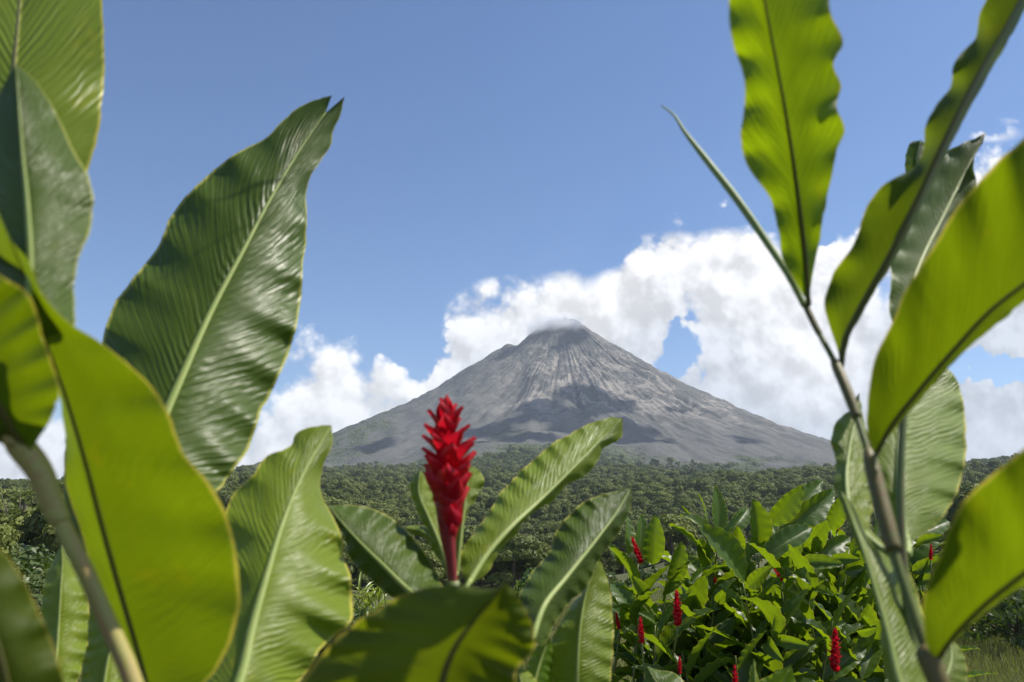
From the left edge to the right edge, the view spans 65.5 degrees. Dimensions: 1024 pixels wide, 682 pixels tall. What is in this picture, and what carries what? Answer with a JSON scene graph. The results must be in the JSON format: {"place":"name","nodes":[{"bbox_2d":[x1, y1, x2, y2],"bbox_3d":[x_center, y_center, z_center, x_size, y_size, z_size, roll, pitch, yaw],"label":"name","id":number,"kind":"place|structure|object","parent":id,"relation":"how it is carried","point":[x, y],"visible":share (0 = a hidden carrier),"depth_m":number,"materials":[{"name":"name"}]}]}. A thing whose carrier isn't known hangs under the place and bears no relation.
{"place":"outdoors","nodes":[
{"label":"outdoors","id":0,"kind":"place"},
{"bbox_2d":[0,0,1023,479],"label":"sky","id":1,"kind":"structure","parent":0,"point":[491,172],"materials":[{"name":"blue"}]},
{"bbox_2d":[32,512,1023,681],"bbox_3d":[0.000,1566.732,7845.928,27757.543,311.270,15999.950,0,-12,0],"label":"ground","id":2,"kind":"structure","parent":0,"point":[621,576],"depth_m":242.65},
{"bbox_2d":[14,538,40,569],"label":"forest tree","id":3,"kind":"object","parent":2,"relation":"on","point":[28,553],"visible":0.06,"depth_m":156.93,"materials":[{"name":"green plant"}]},
{"bbox_2d":[0,543,89,619],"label":"bushy shrub","id":4,"kind":"object","parent":2,"relation":"on","point":[35,579],"visible":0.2,"depth_m":24.15,"materials":[{"name":"green plant"}]},
{"bbox_2d":[0,0,143,681],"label":"ginger plant","id":5,"kind":"object","parent":2,"relation":"on","point":[52,62],"visible":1,"depth_m":0.51,"materials":[{"name":"green plant"}]},
{"bbox_2d":[41,545,120,681],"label":"ginger plant","id":6,"kind":"object","parent":2,"relation":"on","point":[74,632],"visible":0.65,"depth_m":0.96,"materials":[{"name":"green plant"}]},
{"bbox_2d":[0,216,240,681],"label":"ginger plant","id":7,"kind":"object","parent":2,"relation":"on","point":[151,515],"visible":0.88,"depth_m":0.51,"materials":[{"name":"green plant"}]},
{"bbox_2d":[63,95,352,681],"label":"ginger plant","id":8,"kind":"object","parent":2,"relation":"on","point":[200,328],"visible":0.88,"depth_m":0.88,"materials":[{"name":"green plant"}]},
{"bbox_2d":[305,604,379,675],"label":"bushy shrub","id":9,"kind":"object","parent":2,"relation":"on","point":[355,618],"visible":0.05,"depth_m":8.15,"materials":[{"name":"green plant"}]},
{"bbox_2d":[343,542,354,572],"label":"forest tree","id":10,"kind":"object","parent":2,"relation":"on","point":[346,557],"visible":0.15,"depth_m":237.47,"materials":[{"name":"green plant"}]},
{"bbox_2d":[350,564,359,584],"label":"forest tree","id":11,"kind":"object","parent":2,"relation":"on","point":[354,574],"visible":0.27,"depth_m":280.49,"materials":[{"name":"green plant"}]},
{"bbox_2d":[349,571,391,626],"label":"spiky plant","id":12,"kind":"object","parent":2,"relation":"on","point":[368,600],"visible":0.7,"depth_m":7.27,"materials":[{"name":"green plant"}]},
{"bbox_2d":[302,582,535,681],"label":"ginger plant","id":13,"kind":"object","parent":2,"relation":"on","point":[453,633],"visible":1,"depth_m":0.47,"materials":[{"name":"green plant"}]},
{"bbox_2d":[415,535,428,543],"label":"forest tree","id":14,"kind":"object","parent":2,"relation":"on","point":[424,541],"visible":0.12,"depth_m":357.53,"materials":[{"name":"green plant"}]},
{"bbox_2d":[420,544,434,554],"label":"forest tree","id":15,"kind":"object","parent":2,"relation":"on","point":[426,548],"visible":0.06,"depth_m":277.06,"materials":[{"name":"green plant"}]},
{"bbox_2d":[427,554,444,578],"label":"forest tree","id":16,"kind":"object","parent":2,"relation":"on","point":[435,561],"visible":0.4,"depth_m":268.66,"materials":[{"name":"green plant"}]},
{"bbox_2d":[442,559,462,578],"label":"forest tree","id":17,"kind":"object","parent":2,"relation":"on","point":[460,573],"visible":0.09,"depth_m":273.11,"materials":[{"name":"green plant"}]},
{"bbox_2d":[461,517,478,551],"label":"forest tree","id":18,"kind":"object","parent":2,"relation":"on","point":[469,531],"visible":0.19,"depth_m":298.85,"materials":[{"name":"green plant"}]},
{"bbox_2d":[329,394,631,644],"bbox_3d":[0.013,0.963,0.817,0.435,1.815,0.192,7,-14,-29],"label":"ginger plant","id":19,"kind":"object","parent":2,"relation":"on","point":[387,555],"visible":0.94,"depth_m":0.95,"materials":[{"name":"green plant"}]},
{"bbox_2d":[479,561,495,588],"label":"forest tree","id":20,"kind":"object","parent":2,"relation":"on","point":[490,570],"visible":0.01,"depth_m":298.17,"materials":[{"name":"green plant"}]},
{"bbox_2d":[492,559,509,587],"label":"forest tree","id":21,"kind":"object","parent":2,"relation":"on","point":[499,568],"visible":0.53,"depth_m":297.89,"materials":[{"name":"green plant"}]},
{"bbox_2d":[493,558,511,567],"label":"forest tree","id":22,"kind":"object","parent":2,"relation":"on","point":[502,563],"visible":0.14,"depth_m":298.39,"materials":[{"name":"green plant"}]},
{"bbox_2d":[494,523,546,588],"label":"forest tree","id":23,"kind":"object","parent":2,"relation":"on","point":[514,549],"visible":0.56,"depth_m":278.64,"materials":[{"name":"green plant"}]},
{"bbox_2d":[511,567,535,598],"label":"bushy shrub","id":24,"kind":"object","parent":2,"relation":"on","point":[518,588],"visible":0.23,"depth_m":28.64,"materials":[{"name":"green plant"}]},
{"bbox_2d":[515,539,534,569],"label":"forest tree","id":25,"kind":"object","parent":2,"relation":"on","point":[523,563],"visible":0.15,"depth_m":296.68,"materials":[{"name":"green plant"}]},
{"bbox_2d":[520,520,544,537],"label":"forest tree","id":26,"kind":"object","parent":2,"relation":"on","point":[538,531],"visible":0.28,"depth_m":403.05,"materials":[{"name":"green plant"}]},
{"bbox_2d":[540,541,551,560],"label":"forest tree","id":27,"kind":"object","parent":2,"relation":"on","point":[546,546],"visible":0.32,"depth_m":289.15,"materials":[{"name":"green plant"}]},
{"bbox_2d":[77,576,1023,681],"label":"grass","id":28,"kind":"structure","parent":2,"relation":"on","point":[988,658],"depth_m":12.35,"materials":[{"name":"green plant"}]},
{"bbox_2d":[516,559,613,681],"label":"ginger plant","id":29,"kind":"object","parent":2,"relation":"on","point":[578,647],"visible":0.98,"depth_m":0.96,"materials":[{"name":"green plant"}]},
{"bbox_2d":[601,551,612,568],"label":"forest tree","id":30,"kind":"object","parent":2,"relation":"on","point":[606,553],"visible":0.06,"depth_m":361.20,"materials":[{"name":"green plant"}]},
{"bbox_2d":[605,571,617,588],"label":"pasture shrub","id":31,"kind":"object","parent":2,"relation":"on","point":[608,576],"visible":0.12,"depth_m":76.41,"materials":[{"name":"green plant"}]},
{"bbox_2d":[611,520,635,573],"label":"forest tree","id":32,"kind":"object","parent":2,"relation":"on","point":[619,539],"visible":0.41,"depth_m":344.68,"materials":[{"name":"green plant"}]},
{"bbox_2d":[619,578,631,585],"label":"pasture shrub","id":33,"kind":"object","parent":2,"relation":"on","point":[627,582],"visible":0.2,"depth_m":69.09,"materials":[{"name":"green plant"}]},
{"bbox_2d":[611,596,644,681],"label":"ginger plant","id":34,"kind":"object","parent":2,"relation":"on","point":[624,614],"visible":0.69,"depth_m":4.14,"materials":[{"name":"green plant"}]},
{"bbox_2d":[608,514,680,681],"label":"ginger plant","id":35,"kind":"object","parent":2,"relation":"on","point":[647,543],"visible":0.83,"depth_m":4.12,"materials":[{"name":"green plant"}]},
{"bbox_2d":[629,557,665,590],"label":"pasture shrub","id":36,"kind":"object","parent":2,"relation":"on","point":[647,575],"visible":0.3,"depth_m":54.16,"materials":[{"name":"green plant"}]},
{"bbox_2d":[611,619,694,679],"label":"ginger plant","id":37,"kind":"object","parent":2,"relation":"on","point":[637,676],"visible":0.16,"depth_m":4.16,"materials":[{"name":"green plant"}]},
{"bbox_2d":[611,591,696,681],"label":"ginger plant","id":38,"kind":"object","parent":2,"relation":"on","point":[667,636],"visible":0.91,"depth_m":3.87,"materials":[{"name":"green plant"}]},
{"bbox_2d":[644,666,683,681],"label":"ginger plant","id":39,"kind":"object","parent":2,"relation":"on","point":[652,674],"visible":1,"depth_m":1.57,"materials":[{"name":"green plant"}]},
{"bbox_2d":[635,596,695,655],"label":"ginger plant","id":40,"kind":"object","parent":2,"relation":"on","point":[649,609],"visible":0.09,"depth_m":4.34,"materials":[{"name":"green plant"}]},
{"bbox_2d":[612,542,721,674],"bbox_3d":[0.685,1.808,3.856,0.668,1.627,0.327,-5,-13,20],"label":"ginger plant","id":41,"kind":"object","parent":2,"relation":"on","point":[678,566],"visible":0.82,"depth_m":4.00,"materials":[{"name":"green plant"}]},
{"bbox_2d":[636,620,705,681],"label":"ginger plant","id":42,"kind":"object","parent":2,"relation":"on","point":[649,630],"visible":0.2,"depth_m":4.05,"materials":[{"name":"green plant"}]},
{"bbox_2d":[647,507,697,555],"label":"forest tree","id":43,"kind":"object","parent":2,"relation":"on","point":[676,519],"visible":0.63,"depth_m":379.85,"materials":[{"name":"green plant"}]},
{"bbox_2d":[663,531,686,552],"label":"forest tree","id":44,"kind":"object","parent":2,"relation":"on","point":[679,537],"visible":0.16,"depth_m":393.57,"materials":[{"name":"green plant"}]},
{"bbox_2d":[662,555,690,603],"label":"ginger plant","id":45,"kind":"object","parent":2,"relation":"on","point":[668,558],"visible":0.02,"depth_m":4.88,"materials":[{"name":"green plant"}]},
{"bbox_2d":[639,550,717,672],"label":"ginger plant","id":46,"kind":"object","parent":2,"relation":"on","point":[662,582],"visible":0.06,"depth_m":5.02,"materials":[{"name":"green plant"}]},
{"bbox_2d":[637,622,724,677],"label":"ginger plant","id":47,"kind":"object","parent":2,"relation":"on","point":[684,638],"visible":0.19,"depth_m":4.16,"materials":[{"name":"green plant"}]},
{"bbox_2d":[631,626,733,681],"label":"ginger plant","id":48,"kind":"object","parent":2,"relation":"on","point":[706,671],"visible":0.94,"depth_m":3.72,"materials":[{"name":"green plant"}]},
{"bbox_2d":[673,547,696,556],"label":"pasture shrub","id":49,"kind":"object","parent":2,"relation":"on","point":[693,552],"visible":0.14,"depth_m":81.55,"materials":[{"name":"green plant"}]},
{"bbox_2d":[675,519,695,543],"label":"forest tree","id":50,"kind":"object","parent":2,"relation":"on","point":[690,524],"visible":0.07,"depth_m":403.32,"materials":[{"name":"green plant"}]},
{"bbox_2d":[656,578,733,663],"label":"ginger plant","id":51,"kind":"object","parent":2,"relation":"on","point":[685,583],"visible":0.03,"depth_m":4.38,"materials":[{"name":"green plant"}]},
{"bbox_2d":[649,578,754,681],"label":"ginger plant","id":52,"kind":"object","parent":2,"relation":"on","point":[720,596],"visible":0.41,"depth_m":4.14,"materials":[{"name":"green plant"}]},
{"bbox_2d":[659,563,745,658],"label":"ginger plant","id":53,"kind":"object","parent":2,"relation":"on","point":[697,596],"visible":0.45,"depth_m":4.15,"materials":[{"name":"green plant"}]},
{"bbox_2d":[693,510,714,544],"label":"forest tree","id":54,"kind":"object","parent":2,"relation":"on","point":[710,522],"visible":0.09,"depth_m":464.65,"materials":[{"name":"green plant"}]},
{"bbox_2d":[668,597,744,681],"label":"ginger plant","id":55,"kind":"object","parent":2,"relation":"on","point":[715,643],"visible":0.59,"depth_m":3.94,"materials":[{"name":"green plant"}]},
{"bbox_2d":[665,486,754,657],"bbox_3d":[1.005,1.760,4.284,0.650,1.933,0.277,-3,-13,14],"label":"ginger plant","id":56,"kind":"object","parent":2,"relation":"on","point":[719,512],"visible":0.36,"depth_m":4.39,"materials":[{"name":"green plant"}]},
{"bbox_2d":[680,492,747,634],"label":"ginger plant","id":57,"kind":"object","parent":2,"relation":"on","point":[696,519],"visible":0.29,"depth_m":4.44,"materials":[{"name":"green plant"}]},
{"bbox_2d":[696,592,750,670],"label":"ginger plant","id":58,"kind":"object","parent":2,"relation":"on","point":[736,635],"visible":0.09,"depth_m":4.31,"materials":[{"name":"green plant"}]},
{"bbox_2d":[693,630,766,681],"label":"ginger plant","id":59,"kind":"object","parent":2,"relation":"on","point":[745,662],"visible":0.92,"depth_m":3.72,"materials":[{"name":"green plant"}]},
{"bbox_2d":[695,507,789,644],"bbox_3d":[1.339,1.843,4.412,0.614,1.810,0.328,-6,-14,26],"label":"ginger plant","id":60,"kind":"object","parent":2,"relation":"on","point":[741,524],"visible":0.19,"depth_m":4.54,"materials":[{"name":"green plant"}]},
{"bbox_2d":[727,582,772,656],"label":"ginger plant","id":61,"kind":"object","parent":2,"relation":"on","point":[749,591],"visible":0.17,"depth_m":4.24,"materials":[{"name":"green plant"}]},
{"bbox_2d":[720,498,782,654],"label":"ginger plant","id":62,"kind":"object","parent":2,"relation":"on","point":[760,522],"visible":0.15,"depth_m":4.31,"materials":[{"name":"green plant"}]},
{"bbox_2d":[693,524,815,681],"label":"ginger plant","id":63,"kind":"object","parent":2,"relation":"on","point":[730,550],"visible":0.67,"depth_m":3.88,"materials":[{"name":"green plant"}]},
{"bbox_2d":[751,552,762,567],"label":"pasture shrub","id":64,"kind":"object","parent":2,"relation":"on","point":[753,557],"visible":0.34,"depth_m":102.26,"materials":[{"name":"green plant"}]},
{"bbox_2d":[710,598,808,666],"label":"ginger plant","id":65,"kind":"object","parent":2,"relation":"on","point":[743,618],"visible":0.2,"depth_m":4.11,"materials":[{"name":"green plant"}]},
{"bbox_2d":[749,659,794,681],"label":"ginger plant","id":66,"kind":"object","parent":2,"relation":"on","point":[786,674],"visible":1,"depth_m":1.32,"materials":[{"name":"green plant"}]},
{"bbox_2d":[728,595,820,675],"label":"ginger plant","id":67,"kind":"object","parent":2,"relation":"on","point":[799,615],"visible":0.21,"depth_m":4.09,"materials":[{"name":"green plant"}]},
{"bbox_2d":[730,588,826,678],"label":"ginger plant","id":68,"kind":"object","parent":2,"relation":"on","point":[797,651],"visible":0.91,"depth_m":3.79,"materials":[{"name":"green plant"}]},
{"bbox_2d":[773,584,783,598],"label":"ginger plant","id":69,"kind":"object","parent":2,"relation":"on","point":[778,591],"visible":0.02,"depth_m":4.58,"materials":[{"name":"green plant"}]},
{"bbox_2d":[738,606,821,678],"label":"ginger plant","id":70,"kind":"object","parent":2,"relation":"on","point":[806,627],"visible":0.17,"depth_m":4.04,"materials":[{"name":"green plant"}]},
{"bbox_2d":[746,524,824,669],"bbox_3d":[1.403,1.779,3.923,0.511,1.711,0.280,4,-13,-16],"label":"ginger plant","id":71,"kind":"object","parent":2,"relation":"on","point":[794,536],"visible":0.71,"depth_m":4.12,"materials":[{"name":"green plant"}]},
{"bbox_2d":[739,479,839,597],"bbox_3d":[1.552,1.771,4.422,0.606,1.984,0.413,-5,-13,22],"label":"ginger plant","id":72,"kind":"object","parent":2,"relation":"on","point":[809,504],"visible":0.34,"depth_m":4.49,"materials":[{"name":"green plant"}]},
{"bbox_2d":[770,566,826,580],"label":"ginger plant","id":73,"kind":"object","parent":2,"relation":"on","point":[787,572],"visible":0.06,"depth_m":5.10,"materials":[{"name":"green plant"}]},
{"bbox_2d":[770,581,828,608],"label":"ginger plant","id":74,"kind":"object","parent":2,"relation":"on","point":[778,599],"visible":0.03,"depth_m":4.34,"materials":[{"name":"green plant"}]},
{"bbox_2d":[784,573,823,609],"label":"ginger plant","id":75,"kind":"object","parent":2,"relation":"on","point":[788,583],"visible":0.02,"depth_m":4.45,"materials":[{"name":"green plant"}]},
{"bbox_2d":[777,544,865,681],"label":"ginger plant","id":76,"kind":"object","parent":2,"relation":"on","point":[808,569],"visible":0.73,"depth_m":3.96,"materials":[{"name":"green plant"}]},
{"bbox_2d":[796,605,857,677],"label":"ginger plant","id":77,"kind":"object","parent":2,"relation":"on","point":[830,608],"visible":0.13,"depth_m":4.26,"materials":[{"name":"green plant"}]},
{"bbox_2d":[793,566,863,630],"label":"ginger plant","id":78,"kind":"object","parent":2,"relation":"on","point":[826,597],"visible":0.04,"depth_m":4.40,"materials":[{"name":"green plant"}]},
{"bbox_2d":[796,529,865,586],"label":"ginger plant","id":79,"kind":"object","parent":2,"relation":"on","point":[854,549],"visible":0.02,"depth_m":5.12,"materials":[{"name":"green plant"}]},
{"bbox_2d":[801,498,864,677],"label":"ginger plant","id":80,"kind":"object","parent":2,"relation":"on","point":[815,541],"visible":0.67,"depth_m":4.40,"materials":[{"name":"green plant"}]},
{"bbox_2d":[785,534,882,668],"bbox_3d":[1.673,1.909,4.333,0.658,1.671,0.482,0,-12,0],"label":"ginger plant","id":81,"kind":"object","parent":2,"relation":"on","point":[836,547],"visible":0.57,"depth_m":4.35,"materials":[{"name":"green plant"}]},
{"bbox_2d":[792,587,877,681],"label":"ginger plant","id":82,"kind":"object","parent":2,"relation":"on","point":[839,661],"visible":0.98,"depth_m":3.91,"materials":[{"name":"green plant"}]},
{"bbox_2d":[661,0,1023,681],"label":"ginger plant","id":83,"kind":"object","parent":2,"relation":"on","point":[963,292],"visible":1,"depth_m":0.57,"materials":[{"name":"green plant"}]},
{"bbox_2d":[841,526,852,537],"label":"forest tree","id":84,"kind":"object","parent":2,"relation":"on","point":[847,532],"visible":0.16,"depth_m":431.99,"materials":[{"name":"green plant"}]},
{"bbox_2d":[811,599,883,681],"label":"ginger plant","id":85,"kind":"object","parent":2,"relation":"on","point":[866,667],"visible":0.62,"depth_m":4.02,"materials":[{"name":"green plant"}]},
{"bbox_2d":[813,570,885,681],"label":"ginger plant","id":86,"kind":"object","parent":2,"relation":"on","point":[846,615],"visible":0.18,"depth_m":4.28,"materials":[{"name":"green plant"}]},
{"bbox_2d":[823,599,883,675],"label":"ginger plant","id":87,"kind":"object","parent":2,"relation":"on","point":[857,672],"visible":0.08,"depth_m":4.37,"materials":[{"name":"green plant"}]},
{"bbox_2d":[833,587,887,681],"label":"ginger plant","id":88,"kind":"object","parent":2,"relation":"on","point":[863,613],"visible":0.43,"depth_m":4.13,"materials":[{"name":"green plant"}]},
{"bbox_2d":[844,570,883,667],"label":"ginger plant","id":89,"kind":"object","parent":2,"relation":"on","point":[866,579],"visible":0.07,"depth_m":4.52,"materials":[{"name":"green plant"}]},
{"bbox_2d":[862,505,924,608],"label":"ginger plant","id":90,"kind":"object","parent":2,"relation":"on","point":[876,532],"visible":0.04,"depth_m":4.77,"materials":[{"name":"green plant"}]},
{"bbox_2d":[830,132,985,681],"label":"ginger plant","id":91,"kind":"object","parent":2,"relation":"on","point":[921,457],"visible":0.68,"depth_m":0.81,"materials":[{"name":"green plant"}]},
{"bbox_2d":[877,517,950,614],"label":"ginger plant","id":92,"kind":"object","parent":2,"relation":"on","point":[938,529],"visible":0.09,"depth_m":4.82,"materials":[{"name":"green plant"}]},
{"bbox_2d":[942,511,952,525],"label":"forest tree","id":93,"kind":"object","parent":2,"relation":"on","point":[948,518],"visible":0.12,"depth_m":288.94,"materials":[{"name":"green plant"}]},
{"bbox_2d":[909,541,996,677],"bbox_3d":[2.394,1.969,4.446,0.567,1.651,0.268,-5,-13,22],"label":"ginger plant","id":94,"kind":"object","parent":2,"relation":"on","point":[923,561],"visible":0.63,"depth_m":4.58,"materials":[{"name":"green plant"}]},
{"bbox_2d":[947,472,982,519],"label":"forest tree","id":95,"kind":"object","parent":2,"relation":"on","point":[964,493],"visible":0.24,"depth_m":277.12,"materials":[{"name":"green plant"}]},
{"bbox_2d":[914,570,1023,637],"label":"bushy shrub","id":96,"kind":"object","parent":2,"relation":"on","point":[998,623],"visible":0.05,"depth_m":17.15,"materials":[{"name":"green plant"}]},
{"bbox_2d":[917,572,1023,654],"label":"bushy shrub","id":97,"kind":"object","parent":2,"relation":"on","point":[1018,597],"visible":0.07,"depth_m":13.28,"materials":[{"name":"green plant"}]},
{"bbox_2d":[961,475,984,486],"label":"forest tree","id":98,"kind":"object","parent":2,"relation":"on","point":[976,484],"visible":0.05,"depth_m":296.30,"materials":[{"name":"green plant"}]},
{"bbox_2d":[974,603,1022,630],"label":"bushy shrub","id":99,"kind":"object","parent":2,"relation":"on","point":[986,620],"visible":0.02,"depth_m":18.22,"materials":[{"name":"green plant"}]},
{"bbox_2d":[254,317,835,473],"bbox_3d":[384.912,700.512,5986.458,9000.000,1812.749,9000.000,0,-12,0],"label":"volcano","id":100,"kind":"structure","parent":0,"point":[543,387],"depth_m":4737.25,"materials":[{"name":"grey stone"}]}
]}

